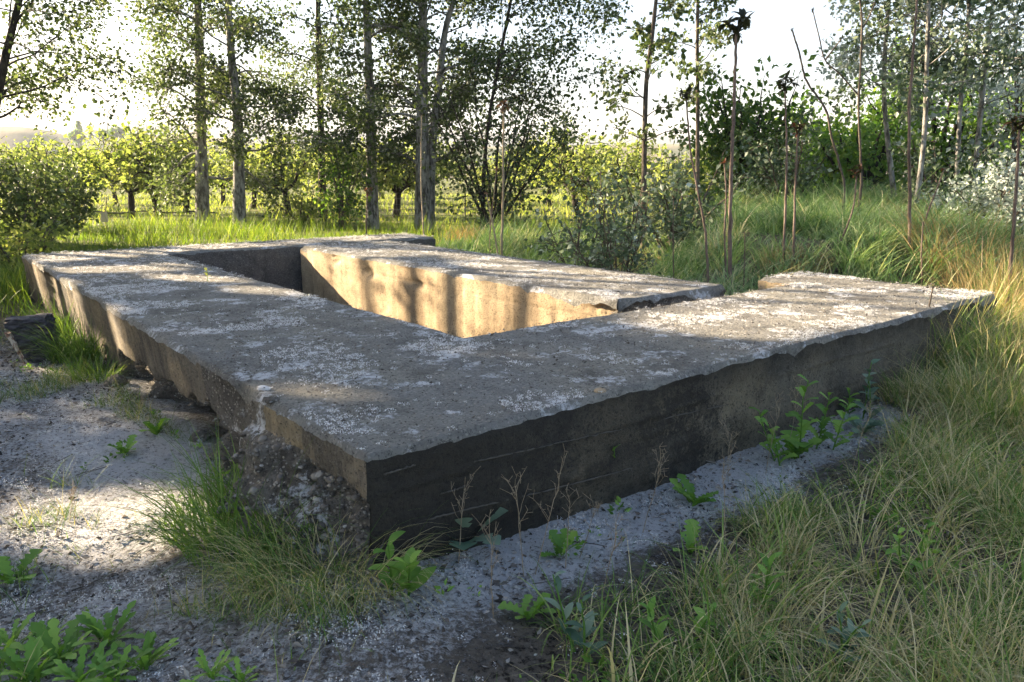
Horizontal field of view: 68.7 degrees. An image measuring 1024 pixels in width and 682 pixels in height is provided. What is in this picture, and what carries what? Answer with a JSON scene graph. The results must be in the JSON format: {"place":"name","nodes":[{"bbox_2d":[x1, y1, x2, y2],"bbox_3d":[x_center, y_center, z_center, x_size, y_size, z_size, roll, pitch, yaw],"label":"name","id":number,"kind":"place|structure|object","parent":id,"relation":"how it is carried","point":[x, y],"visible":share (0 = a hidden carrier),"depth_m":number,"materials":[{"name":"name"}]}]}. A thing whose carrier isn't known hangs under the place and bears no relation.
{"place":"outdoors","nodes":[
{"label":"outdoors","id":0,"kind":"place"},
{"bbox_2d":[0,331,406,681],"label":"short grass","id":1,"kind":"structure","parent":0,"point":[61,383],"depth_m":2.95,"materials":[{"name":"plant"}]},
{"bbox_2d":[0,201,723,320],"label":"meadow grass","id":2,"kind":"structure","parent":0,"point":[266,230],"depth_m":17.22,"materials":[{"name":"plant"}]},
{"bbox_2d":[0,126,993,178],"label":"hill","id":3,"kind":"structure","parent":0,"point":[18,134],"depth_m":282.70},
{"bbox_2d":[0,178,1023,681],"bbox_3d":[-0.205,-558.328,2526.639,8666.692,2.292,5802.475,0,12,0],"label":"ground","id":4,"kind":"structure","parent":0,"point":[474,640],"depth_m":3.28,"materials":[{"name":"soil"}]},
{"bbox_2d":[0,247,36,301],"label":"grass tuft","id":5,"kind":"object","parent":4,"relation":"on","point":[13,284],"visible":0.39,"depth_m":10.14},
{"bbox_2d":[0,549,42,583],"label":"dandelion plant","id":6,"kind":"object","parent":4,"relation":"on","point":[6,571],"visible":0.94,"depth_m":3.10,"materials":[{"name":"green plant"}]},
{"bbox_2d":[0,636,54,681],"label":"dandelion plant","id":7,"kind":"object","parent":4,"relation":"on","point":[32,673],"visible":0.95,"depth_m":2.42,"materials":[{"name":"green plant"}]},
{"bbox_2d":[3,313,61,364],"bbox_3d":[-4.321,0.004,6.779,0.390,0.494,0.297,-3,13,-14],"label":"concrete block","id":8,"kind":"object","parent":4,"relation":"on","point":[13,323],"depth_m":6.66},
{"bbox_2d":[0,204,72,270],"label":"shrub","id":9,"kind":"object","parent":4,"relation":"on","point":[30,243],"visible":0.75,"depth_m":12.35,"materials":[{"name":"green plant"}]},
{"bbox_2d":[0,286,83,341],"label":"grass tuft","id":10,"kind":"object","parent":4,"relation":"on","point":[57,322],"visible":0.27,"depth_m":7.71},
{"bbox_2d":[0,151,85,246],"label":"shrub","id":11,"kind":"object","parent":4,"relation":"on","point":[17,195],"visible":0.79,"depth_m":14.97,"materials":[{"name":"green plant"}]},
{"bbox_2d":[8,618,94,677],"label":"dandelion plant","id":12,"kind":"object","parent":4,"relation":"on","point":[52,639],"visible":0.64,"depth_m":2.54,"materials":[{"name":"green plant"}]},
{"bbox_2d":[0,141,106,231],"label":"shrub","id":13,"kind":"object","parent":4,"relation":"on","point":[81,211],"visible":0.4,"depth_m":19.08,"materials":[{"name":"green plant"}]},
{"bbox_2d":[1,297,113,365],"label":"grass tuft","id":14,"kind":"object","parent":4,"relation":"on","point":[66,349],"visible":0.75,"depth_m":6.63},
{"bbox_2d":[15,129,107,211],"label":"fruit tree","id":15,"kind":"object","parent":4,"relation":"on","point":[51,147],"visible":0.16,"depth_m":28.43,"materials":[{"name":"green plant"}]},
{"bbox_2d":[0,0,153,135],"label":"poplar tree","id":16,"kind":"object","parent":4,"relation":"on","point":[12,83],"visible":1,"depth_m":16.35,"materials":[{"name":"green plant"}]},
{"bbox_2d":[40,639,131,681],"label":"dandelion plant","id":17,"kind":"object","parent":4,"relation":"on","point":[77,675],"visible":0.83,"depth_m":2.39,"materials":[{"name":"green plant"}]},
{"bbox_2d":[49,344,127,385],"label":"grass tuft","id":18,"kind":"object","parent":4,"relation":"on","point":[90,372],"visible":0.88,"depth_m":6.25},
{"bbox_2d":[71,600,144,658],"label":"dandelion plant","id":19,"kind":"object","parent":4,"relation":"on","point":[87,619],"visible":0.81,"depth_m":2.62,"materials":[{"name":"green plant"}]},
{"bbox_2d":[82,641,154,681],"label":"dandelion plant","id":20,"kind":"object","parent":4,"relation":"on","point":[121,665],"visible":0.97,"depth_m":2.39,"materials":[{"name":"green plant"}]},
{"bbox_2d":[56,122,194,218],"bbox_3d":[-12.433,-5.607,24.960,3.985,3.146,3.564,0,12,0],"label":"fruit tree","id":21,"kind":"object","parent":4,"relation":"on","point":[94,167],"visible":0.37,"depth_m":24.06,"materials":[{"name":"green plant"}]},
{"bbox_2d":[106,630,179,670],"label":"dandelion plant","id":22,"kind":"object","parent":4,"relation":"on","point":[145,662],"visible":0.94,"depth_m":2.47,"materials":[{"name":"green plant"}]},
{"bbox_2d":[93,112,214,219],"bbox_3d":[-11.137,-5.447,23.698,3.480,3.396,3.516,-12,17,-43],"label":"fruit tree","id":23,"kind":"object","parent":4,"relation":"on","point":[128,173],"visible":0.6,"depth_m":23.24,"materials":[{"name":"green plant"}]},
{"bbox_2d":[93,436,250,569],"bbox_3d":[-1.418,0.708,3.587,1.070,0.409,1.075,-11,16,-39],"label":"grass tuft","id":24,"kind":"object","parent":4,"relation":"on","point":[177,504],"visible":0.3,"depth_m":3.56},
{"bbox_2d":[159,123,225,212],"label":"fruit tree","id":25,"kind":"object","parent":4,"relation":"on","point":[212,159],"visible":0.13,"depth_m":28.42,"materials":[{"name":"green plant"}]},
{"bbox_2d":[112,0,274,224],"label":"poplar tree","id":26,"kind":"object","parent":4,"relation":"on","point":[199,137],"visible":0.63,"depth_m":20.50,"materials":[{"name":"green plant"}]},
{"bbox_2d":[179,648,238,681],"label":"dandelion plant","id":27,"kind":"object","parent":4,"relation":"on","point":[202,661],"visible":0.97,"depth_m":2.35,"materials":[{"name":"green plant"}]},
{"bbox_2d":[53,416,377,593],"bbox_3d":[-1.161,0.628,3.353,1.403,0.648,1.472,0,12,0],"label":"grass tuft","id":28,"kind":"object","parent":4,"relation":"on","point":[219,491],"visible":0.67,"depth_m":3.23,"materials":[{"name":"plant"}]},
{"bbox_2d":[127,0,321,227],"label":"poplar tree","id":29,"kind":"object","parent":4,"relation":"on","point":[239,139],"visible":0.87,"depth_m":19.77,"materials":[{"name":"green plant"}]},
{"bbox_2d":[212,128,330,214],"bbox_3d":[-8.060,-6.093,26.890,3.878,3.263,3.848,8,15,31],"label":"fruit tree","id":30,"kind":"object","parent":4,"relation":"on","point":[296,175],"visible":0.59,"depth_m":26.48,"materials":[{"name":"green plant"}]},
{"bbox_2d":[167,495,399,624],"bbox_3d":[-0.878,0.835,3.033,0.942,0.391,1.062,-10,16,-38],"label":"grass tuft","id":31,"kind":"object","parent":4,"relation":"on","point":[319,568],"visible":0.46,"depth_m":2.95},
{"bbox_2d":[265,178,332,225],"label":"shrub","id":32,"kind":"object","parent":4,"relation":"on","point":[310,209],"visible":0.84,"depth_m":21.53,"materials":[{"name":"green plant"}]},
{"bbox_2d":[231,0,414,221],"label":"poplar tree","id":33,"kind":"object","parent":4,"relation":"on","point":[317,57],"visible":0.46,"depth_m":22.42,"materials":[{"name":"green plant"}]},
{"bbox_2d":[153,493,493,668],"bbox_3d":[-0.669,0.829,2.894,1.319,0.499,1.256,0,12,0],"label":"grass tuft","id":34,"kind":"object","parent":4,"relation":"on","point":[272,574],"visible":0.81,"depth_m":2.79,"materials":[{"name":"plant"}]},
{"bbox_2d":[303,106,393,229],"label":"shrub","id":35,"kind":"object","parent":4,"relation":"on","point":[339,190],"visible":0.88,"depth_m":19.41,"materials":[{"name":"green plant"}]},
{"bbox_2d":[0,191,728,224],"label":"orchard turf","id":36,"kind":"structure","parent":4,"relation":"on","point":[170,208],"depth_m":32.14,"materials":[{"name":"plant"}]},
{"bbox_2d":[287,0,474,229],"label":"poplar tree","id":37,"kind":"object","parent":4,"relation":"on","point":[338,101],"visible":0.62,"depth_m":18.87,"materials":[{"name":"green plant"}]},
{"bbox_2d":[368,531,436,595],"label":"leafy weed","id":38,"kind":"object","parent":4,"relation":"on","point":[409,560],"visible":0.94,"depth_m":2.79,"materials":[{"name":"green plant"}]},
{"bbox_2d":[358,118,454,217],"bbox_3d":[-3.699,-5.960,25.529,3.612,3.594,3.888,-2,13,-11],"label":"fruit tree","id":39,"kind":"object","parent":4,"relation":"on","point":[396,185],"visible":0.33,"depth_m":25.08,"materials":[{"name":"green plant"}]},
{"bbox_2d":[293,0,533,229],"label":"poplar tree","id":40,"kind":"object","parent":4,"relation":"on","point":[390,87],"visible":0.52,"depth_m":19.23,"materials":[{"name":"green plant"}]},
{"bbox_2d":[342,0,522,227],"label":"poplar tree","id":41,"kind":"object","parent":4,"relation":"on","point":[480,64],"visible":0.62,"depth_m":19.03,"materials":[{"name":"green plant"}]},
{"bbox_2d":[443,507,507,549],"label":"dandelion plant","id":42,"kind":"object","parent":4,"relation":"on","point":[500,511],"visible":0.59,"depth_m":3.19,"materials":[{"name":"green plant"}]},
{"bbox_2d":[1,348,997,678],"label":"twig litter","id":43,"kind":"object","parent":4,"relation":"on","point":[399,622],"visible":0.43,"depth_m":3.51,"materials":[{"name":"brown plant"}]},
{"bbox_2d":[400,21,606,227],"bbox_3d":[-0.299,-5.190,17.959,4.783,5.358,4.146,0,12,0],"label":"poplar thicket","id":44,"kind":"object","parent":4,"relation":"on","point":[477,188],"visible":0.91,"depth_m":17.65,"materials":[{"name":"green plant"}]},
{"bbox_2d":[496,99,510,255],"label":"tufted stalk","id":45,"kind":"object","parent":4,"relation":"on","point":[504,103],"visible":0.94,"depth_m":12.08,"materials":[{"name":"plant"}]},
{"bbox_2d":[0,346,1010,681],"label":"cotton fluff","id":46,"kind":"object","parent":4,"relation":"on","point":[464,566],"visible":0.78,"depth_m":3.55,"materials":[{"name":"plant"}]},
{"bbox_2d":[21,233,996,583],"bbox_3d":[-1.221,-0.032,8.498,6.765,1.546,9.684,-10,16,-38],"label":"concrete foundation","id":47,"kind":"object","parent":4,"relation":"on","point":[679,413],"visible":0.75,"depth_m":4.26,"materials":[{"name":"concrete"}]},
{"bbox_2d":[133,361,369,572],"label":"rubble gravel","id":48,"kind":"structure","parent":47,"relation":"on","point":[315,476],"depth_m":3.20,"materials":[{"name":"gravel"}]},
{"bbox_2d":[21,233,992,449],"bbox_3d":[-1.111,-0.822,8.447,6.458,0.056,9.662,-10,16,-38],"label":"lichen","id":49,"kind":"object","parent":47,"relation":"on","point":[415,346],"visible":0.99,"depth_m":5.71},
{"bbox_2d":[24,232,992,454],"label":"slab litter","id":50,"kind":"object","parent":47,"relation":"on","point":[450,345],"visible":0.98,"depth_m":5.17,"materials":[{"name":"brown plant"}]},
{"bbox_2d":[0,332,1023,681],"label":"weed cover","id":51,"kind":"object","parent":4,"relation":"on","point":[610,510],"visible":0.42,"depth_m":3.50,"materials":[{"name":"green plant"}]},
{"bbox_2d":[300,241,725,337],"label":"concrete wall block","id":52,"kind":"structure","parent":4,"relation":"on","point":[465,303],"depth_m":8.38,"materials":[{"name":"concrete"}]},
{"bbox_2d":[498,592,555,619],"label":"dandelion plant","id":53,"kind":"object","parent":4,"relation":"on","point":[539,603],"visible":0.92,"depth_m":2.72,"materials":[{"name":"green plant"}]},
{"bbox_2d":[446,0,637,228],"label":"poplar tree","id":54,"kind":"object","parent":4,"relation":"on","point":[509,79],"visible":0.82,"depth_m":17.48,"materials":[{"name":"green plant"}]},
{"bbox_2d":[541,528,582,556],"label":"dandelion plant","id":55,"kind":"object","parent":4,"relation":"on","point":[558,540],"visible":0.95,"depth_m":3.29,"materials":[{"name":"green plant"}]},
{"bbox_2d":[518,117,620,215],"bbox_3d":[2.081,-6.091,26.150,3.806,3.594,3.695,7,14,29],"label":"fruit tree","id":56,"kind":"object","parent":4,"relation":"on","point":[586,153],"visible":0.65,"depth_m":25.81,"materials":[{"name":"green plant"}]},
{"bbox_2d":[544,570,607,655],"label":"leafy weed","id":57,"kind":"object","parent":4,"relation":"on","point":[584,632],"visible":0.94,"depth_m":2.51,"materials":[{"name":"green plant"}]},
{"bbox_2d":[524,157,633,267],"bbox_3d":[0.966,-1.647,10.812,1.622,1.953,1.155,0,12,0],"label":"shrub","id":58,"kind":"object","parent":4,"relation":"on","point":[551,234],"visible":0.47,"depth_m":10.88,"materials":[{"name":"green plant"}]},
{"bbox_2d":[543,159,670,274],"bbox_3d":[1.131,-1.278,9.262,1.592,1.895,1.762,0,12,0],"label":"shrub","id":59,"kind":"object","parent":4,"relation":"on","point":[627,249],"visible":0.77,"depth_m":9.03,"materials":[{"name":"green plant"}]},
{"bbox_2d":[577,127,672,211],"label":"fruit tree","id":60,"kind":"object","parent":4,"relation":"on","point":[634,160],"visible":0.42,"depth_m":29.86,"materials":[{"name":"green plant"}]},
{"bbox_2d":[591,0,696,253],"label":"poplar tree","id":61,"kind":"object","parent":4,"relation":"on","point":[650,44],"visible":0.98,"depth_m":12.32,"materials":[{"name":"green plant"}]},
{"bbox_2d":[618,145,723,221],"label":"broadleaf tree","id":62,"kind":"object","parent":4,"relation":"on","point":[690,192],"visible":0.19,"depth_m":21.29,"materials":[{"name":"green plant"}]},
{"bbox_2d":[596,134,755,252],"bbox_3d":[2.665,-2.369,12.370,2.411,2.055,2.305,-6,14,-26],"label":"shrub","id":63,"kind":"object","parent":4,"relation":"on","point":[681,185],"visible":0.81,"depth_m":12.05,"materials":[{"name":"green plant"}]},
{"bbox_2d":[637,596,716,656],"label":"leafy weed","id":64,"kind":"object","parent":4,"relation":"on","point":[663,624],"visible":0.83,"depth_m":2.56,"materials":[{"name":"green plant"}]},
{"bbox_2d":[672,519,707,554],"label":"dandelion plant","id":65,"kind":"object","parent":4,"relation":"on","point":[689,538],"visible":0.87,"depth_m":3.37,"materials":[{"name":"green plant"}]},
{"bbox_2d":[676,84,708,282],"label":"tufted stalk","id":66,"kind":"object","parent":4,"relation":"on","point":[686,96],"visible":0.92,"depth_m":8.48,"materials":[{"name":"brown plant"}]},
{"bbox_2d":[669,473,718,506],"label":"dandelion plant","id":67,"kind":"object","parent":4,"relation":"on","point":[689,495],"visible":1,"depth_m":3.87,"materials":[{"name":"green plant"}]},
{"bbox_2d":[657,0,742,219],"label":"poplar tree","id":68,"kind":"object","parent":4,"relation":"on","point":[699,73],"visible":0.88,"depth_m":13.61,"materials":[{"name":"green plant"}]},
{"bbox_2d":[435,161,1023,329],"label":"bank grass","id":69,"kind":"structure","parent":4,"relation":"on","point":[822,214],"depth_m":9.97,"materials":[{"name":"plant"}]},
{"bbox_2d":[717,8,754,295],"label":"tufted stalk","id":70,"kind":"object","parent":4,"relation":"on","point":[744,20],"visible":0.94,"depth_m":8.21,"materials":[{"name":"brown plant"}]},
{"bbox_2d":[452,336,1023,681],"bbox_3d":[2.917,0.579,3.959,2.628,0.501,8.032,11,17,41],"label":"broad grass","id":71,"kind":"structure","parent":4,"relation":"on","point":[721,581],"depth_m":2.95,"materials":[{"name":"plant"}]},
{"bbox_2d":[473,277,1023,681],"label":"foreground grass","id":72,"kind":"structure","parent":4,"relation":"on","point":[967,634],"depth_m":2.95,"materials":[{"name":"plant"}]},
{"bbox_2d":[682,49,833,205],"bbox_3d":[4.928,-4.189,16.047,3.270,3.793,2.663,8,15,32],"label":"broadleaf tree","id":73,"kind":"object","parent":4,"relation":"on","point":[748,119],"visible":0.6,"depth_m":15.61,"materials":[{"name":"green plant"}]},
{"bbox_2d":[744,552,785,611],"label":"leafy weed","id":74,"kind":"object","parent":4,"relation":"on","point":[767,561],"visible":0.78,"depth_m":2.84,"materials":[{"name":"green plant"}]},
{"bbox_2d":[749,407,797,465],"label":"leafy weed","id":75,"kind":"object","parent":4,"relation":"on","point":[774,441],"visible":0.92,"depth_m":4.36,"materials":[{"name":"green plant"}]},
{"bbox_2d":[773,70,799,265],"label":"tufted stalk","id":76,"kind":"object","parent":4,"relation":"on","point":[784,86],"visible":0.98,"depth_m":8.87,"materials":[{"name":"brown plant"}]},
{"bbox_2d":[743,240,834,279],"bbox_3d":[3.409,-0.921,9.090,1.197,0.656,1.260,0,12,0],"label":"dry grass mound","id":77,"kind":"object","parent":4,"relation":"on","point":[800,263],"visible":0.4,"depth_m":9.15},
{"bbox_2d":[733,100,851,201],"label":"shrub","id":78,"kind":"object","parent":4,"relation":"on","point":[769,159],"visible":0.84,"depth_m":13.99,"materials":[{"name":"green plant"}]},
{"bbox_2d":[780,374,821,457],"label":"leafy weed","id":79,"kind":"object","parent":4,"relation":"on","point":[804,425],"visible":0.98,"depth_m":4.44,"materials":[{"name":"green plant"}]},
{"bbox_2d":[790,27,845,210],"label":"tufted stalk","id":80,"kind":"object","parent":4,"relation":"on","point":[831,135],"visible":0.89,"depth_m":11.72,"materials":[{"name":"brown plant"}]},
{"bbox_2d":[762,89,901,195],"bbox_3d":[7.987,-4.731,19.041,3.449,3.308,3.447,-4,13,-17],"label":"broadleaf tree","id":81,"kind":"object","parent":4,"relation":"on","point":[833,124],"visible":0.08,"depth_m":18.54,"materials":[{"name":"green plant"}]},
{"bbox_2d":[808,392,860,449],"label":"leafy weed","id":82,"kind":"object","parent":4,"relation":"on","point":[824,420],"visible":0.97,"depth_m":4.63,"materials":[{"name":"green plant"}]},
{"bbox_2d":[812,0,874,212],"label":"bare sapling","id":83,"kind":"object","parent":4,"relation":"on","point":[859,129],"visible":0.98,"depth_m":11.82,"materials":[{"name":"brown plant"}]},
{"bbox_2d":[816,601,871,668],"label":"leafy weed","id":84,"kind":"object","parent":4,"relation":"on","point":[850,629],"visible":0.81,"depth_m":2.51,"materials":[{"name":"green plant"}]},
{"bbox_2d":[853,359,883,419],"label":"leafy weed","id":85,"kind":"object","parent":4,"relation":"on","point":[868,393],"visible":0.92,"depth_m":5.12,"materials":[{"name":"green plant"}]},
{"bbox_2d":[792,85,955,193],"bbox_3d":[7.895,-4.297,17.129,3.425,2.985,3.282,-6,14,-27],"label":"broadleaf tree","id":86,"kind":"object","parent":4,"relation":"on","point":[874,158],"visible":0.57,"depth_m":16.44,"materials":[{"name":"green plant"}]},
{"bbox_2d":[814,0,976,198],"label":"poplar tree","id":87,"kind":"object","parent":4,"relation":"on","point":[856,66],"visible":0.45,"depth_m":13.82,"materials":[{"name":"green plant"}]},
{"bbox_2d":[806,0,1015,207],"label":"poplar tree","id":88,"kind":"object","parent":4,"relation":"on","point":[928,57],"visible":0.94,"depth_m":12.09,"materials":[{"name":"green plant"}]},
{"bbox_2d":[885,522,938,576],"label":"leafy weed","id":89,"kind":"object","parent":4,"relation":"on","point":[921,549],"visible":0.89,"depth_m":3.15,"materials":[{"name":"green plant"}]},
{"bbox_2d":[907,0,917,261],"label":"tufted stalk","id":90,"kind":"object","parent":4,"relation":"on","point":[909,128],"visible":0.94,"depth_m":8.67,"materials":[{"name":"brown plant"}]},
{"bbox_2d":[838,31,1023,192],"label":"broadleaf tree","id":91,"kind":"object","parent":4,"relation":"on","point":[936,130],"visible":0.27,"depth_m":17.34,"materials":[{"name":"green plant"}]},
{"bbox_2d":[873,347,992,416],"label":"grass tuft","id":92,"kind":"object","parent":4,"relation":"on","point":[881,389],"visible":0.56,"depth_m":5.46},
{"bbox_2d":[848,0,1023,204],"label":"poplar tree","id":93,"kind":"object","parent":4,"relation":"on","point":[1005,57],"visible":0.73,"depth_m":12.19,"materials":[{"name":"green plant"}]},
{"bbox_2d":[857,0,1023,195],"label":"poplar tree","id":94,"kind":"object","parent":4,"relation":"on","point":[982,100],"visible":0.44,"depth_m":13.28,"materials":[{"name":"green plant"}]},
{"bbox_2d":[868,178,1023,295],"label":"dry grass mound","id":95,"kind":"object","parent":4,"relation":"on","point":[955,244],"visible":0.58,"depth_m":8.70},
{"bbox_2d":[887,130,1006,208],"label":"shrub","id":96,"kind":"object","parent":4,"relation":"on","point":[969,178],"visible":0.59,"depth_m":12.60,"materials":[{"name":"green plant"}]},
{"bbox_2d":[875,309,1023,433],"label":"grass tuft","id":97,"kind":"object","parent":4,"relation":"on","point":[994,398],"visible":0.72,"depth_m":5.21,"materials":[{"name":"plant"}]},
{"bbox_2d":[890,242,1023,346],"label":"grass tuft","id":98,"kind":"object","parent":4,"relation":"on","point":[988,324],"visible":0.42,"depth_m":6.28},
{"bbox_2d":[900,236,1023,331],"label":"grass tuft","id":99,"kind":"object","parent":4,"relation":"on","point":[974,283],"visible":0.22,"depth_m":7.20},
{"bbox_2d":[904,205,1023,311],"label":"grass tuft","id":100,"kind":"object","parent":4,"relation":"on","point":[1002,274],"visible":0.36,"depth_m":7.91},
{"bbox_2d":[914,293,1023,380],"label":"grass tuft","id":101,"kind":"object","parent":4,"relation":"on","point":[976,344],"visible":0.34,"depth_m":5.94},
{"bbox_2d":[915,143,1023,237],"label":"shrub","id":102,"kind":"object","parent":4,"relation":"on","point":[994,194],"visible":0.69,"depth_m":10.28,"materials":[{"name":"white plant"}]},
{"bbox_2d":[922,268,1023,380],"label":"grass tuft","id":103,"kind":"object","parent":4,"relation":"on","point":[1005,345],"visible":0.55,"depth_m":5.99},
{"bbox_2d":[924,267,1023,377],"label":"grass tuft","id":104,"kind":"object","parent":4,"relation":"on","point":[958,335],"visible":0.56,"depth_m":5.96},
{"bbox_2d":[946,0,1023,193],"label":"silver poplar","id":105,"kind":"object","parent":4,"relation":"on","point":[1013,137],"visible":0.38,"depth_m":15.91,"materials":[{"name":"green plant"}]},
{"bbox_2d":[1001,114,1023,307],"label":"tufted stalk","id":106,"kind":"object","parent":4,"relation":"on","point":[1019,129],"visible":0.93,"depth_m":7.25,"materials":[{"name":"brown plant"}]},
{"bbox_2d":[0,0,1023,134],"label":"sky","id":107,"kind":"structure","parent":0,"point":[770,33],"materials":[{"name":"white"}]},
{"bbox_2d":[46,123,984,146],"bbox_3d":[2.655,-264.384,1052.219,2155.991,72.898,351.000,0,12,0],"label":"hills","id":108,"kind":"structure","parent":0,"point":[215,132],"depth_m":948.48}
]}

